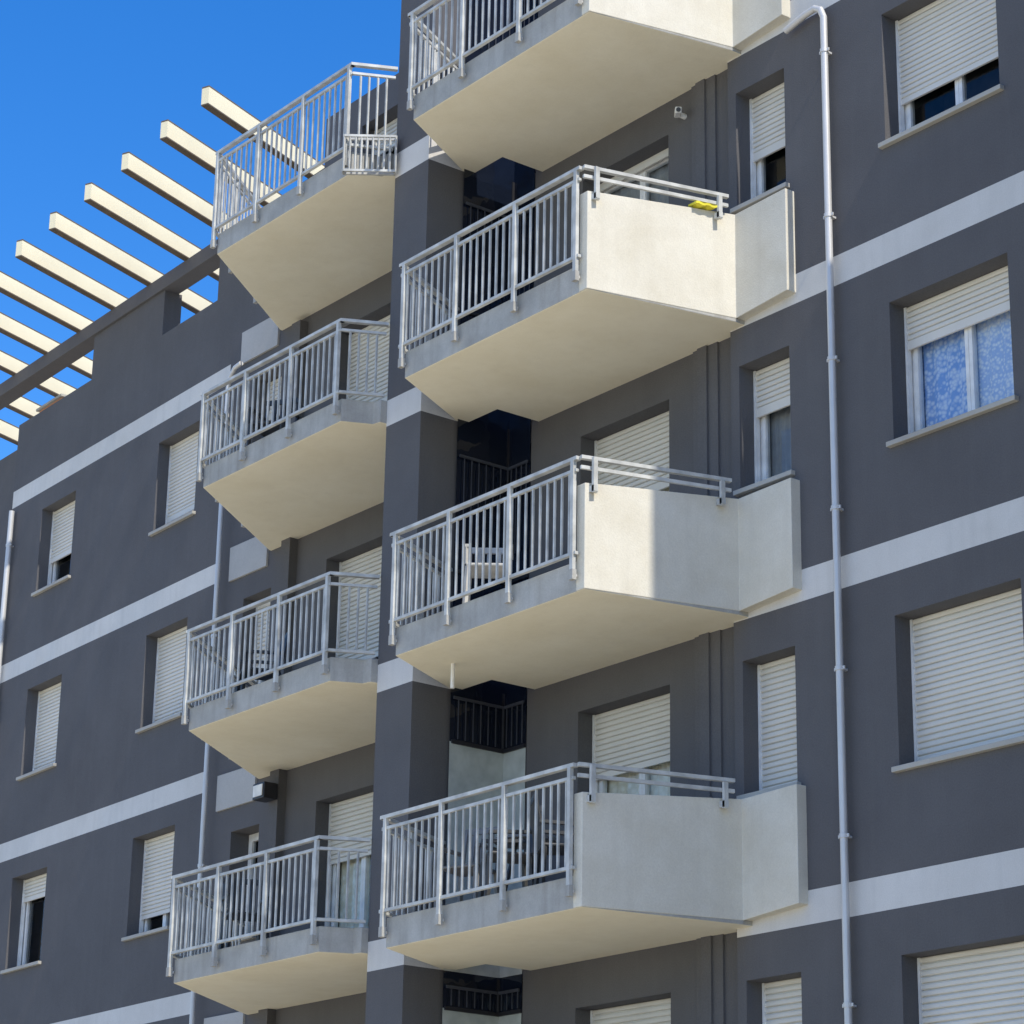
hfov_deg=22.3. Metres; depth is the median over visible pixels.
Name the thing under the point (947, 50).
window
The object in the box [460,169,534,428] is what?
stair window
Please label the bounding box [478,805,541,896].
balcony chair
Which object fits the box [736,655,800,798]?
window
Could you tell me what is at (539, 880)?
balcony chair
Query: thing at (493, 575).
balcony chair
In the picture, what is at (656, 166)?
window
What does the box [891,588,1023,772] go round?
window
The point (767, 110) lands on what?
window
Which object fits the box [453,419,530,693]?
stair window
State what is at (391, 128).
window
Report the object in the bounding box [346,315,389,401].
window
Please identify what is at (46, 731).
window
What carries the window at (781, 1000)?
in the apartment building at (718, 666)
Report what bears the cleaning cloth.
on the apartment building at (718, 666)
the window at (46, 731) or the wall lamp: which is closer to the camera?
the wall lamp
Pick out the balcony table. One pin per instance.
(524, 836)
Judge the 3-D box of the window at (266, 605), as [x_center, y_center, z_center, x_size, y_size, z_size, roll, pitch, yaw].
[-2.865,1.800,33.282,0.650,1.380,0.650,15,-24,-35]
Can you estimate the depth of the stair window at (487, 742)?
27.52 m
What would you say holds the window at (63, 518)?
in the apartment building at (108, 523)
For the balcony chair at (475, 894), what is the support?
on the apartment building at (718, 666)
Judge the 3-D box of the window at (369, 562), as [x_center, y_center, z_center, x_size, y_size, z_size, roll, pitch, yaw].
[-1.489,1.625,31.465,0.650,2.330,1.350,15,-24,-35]
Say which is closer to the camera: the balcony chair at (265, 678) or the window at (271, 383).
the balcony chair at (265, 678)
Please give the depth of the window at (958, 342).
23.84 m
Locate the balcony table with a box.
[494,834,556,890]
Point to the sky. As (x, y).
(85, 84)
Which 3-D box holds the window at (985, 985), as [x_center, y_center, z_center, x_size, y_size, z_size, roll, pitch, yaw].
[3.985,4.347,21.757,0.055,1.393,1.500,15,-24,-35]
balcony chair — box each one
[219,877,268,948]
[235,632,287,691]
[246,397,301,445]
[434,827,500,906]
[462,544,512,603]
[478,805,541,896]
[530,793,573,884]
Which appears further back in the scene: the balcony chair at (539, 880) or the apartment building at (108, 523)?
the apartment building at (108, 523)
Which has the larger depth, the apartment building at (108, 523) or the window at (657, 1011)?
the apartment building at (108, 523)
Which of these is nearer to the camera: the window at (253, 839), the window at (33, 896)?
the window at (253, 839)
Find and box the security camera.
[674,107,686,119]
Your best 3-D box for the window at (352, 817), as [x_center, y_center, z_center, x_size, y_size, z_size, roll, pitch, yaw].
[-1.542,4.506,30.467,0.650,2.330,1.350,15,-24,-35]
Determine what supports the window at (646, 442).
in the apartment building at (718, 666)
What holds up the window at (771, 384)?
in the apartment building at (718, 666)
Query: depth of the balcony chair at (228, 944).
29.08 m
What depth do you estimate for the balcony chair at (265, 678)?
30.18 m
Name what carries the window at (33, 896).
in the apartment building at (108, 523)
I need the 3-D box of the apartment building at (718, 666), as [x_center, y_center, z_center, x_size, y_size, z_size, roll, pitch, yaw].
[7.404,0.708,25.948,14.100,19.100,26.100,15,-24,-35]
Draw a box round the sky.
[0,0,400,459]
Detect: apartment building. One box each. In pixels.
[0,85,324,1023]
[166,0,1023,1023]
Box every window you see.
[0,873,46,973]
[16,682,60,780]
[31,501,74,596]
[121,831,174,941]
[135,626,186,733]
[148,431,198,536]
[224,832,258,944]
[253,602,269,682]
[266,376,281,419]
[324,792,372,927]
[336,546,381,659]
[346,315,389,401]
[374,118,396,155]
[442,970,521,1023]
[444,687,526,977]
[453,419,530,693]
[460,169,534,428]
[467,0,537,182]
[590,998,670,1023]
[592,693,669,795]
[594,411,668,491]
[600,148,668,203]
[730,83,789,214]
[733,358,794,496]
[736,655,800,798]
[762,977,801,1023]
[878,0,1003,148]
[886,266,1018,447]
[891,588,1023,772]
[917,941,1023,1023]
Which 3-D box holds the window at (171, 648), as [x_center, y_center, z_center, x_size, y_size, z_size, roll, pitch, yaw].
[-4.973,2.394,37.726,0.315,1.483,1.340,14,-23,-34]
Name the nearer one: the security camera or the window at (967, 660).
the window at (967, 660)
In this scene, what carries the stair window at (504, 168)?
in the apartment building at (718, 666)
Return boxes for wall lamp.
[252,781,277,802]
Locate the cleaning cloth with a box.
[688,201,716,210]
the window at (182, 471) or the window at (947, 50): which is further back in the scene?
the window at (182, 471)
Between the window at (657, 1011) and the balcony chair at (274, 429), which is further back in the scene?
the balcony chair at (274, 429)
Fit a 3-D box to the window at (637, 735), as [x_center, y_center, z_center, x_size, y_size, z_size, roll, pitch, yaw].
[1.514,3.109,26.286,0.650,2.340,1.440,15,-24,-35]
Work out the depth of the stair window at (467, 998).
26.70 m
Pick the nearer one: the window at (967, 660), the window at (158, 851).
the window at (967, 660)

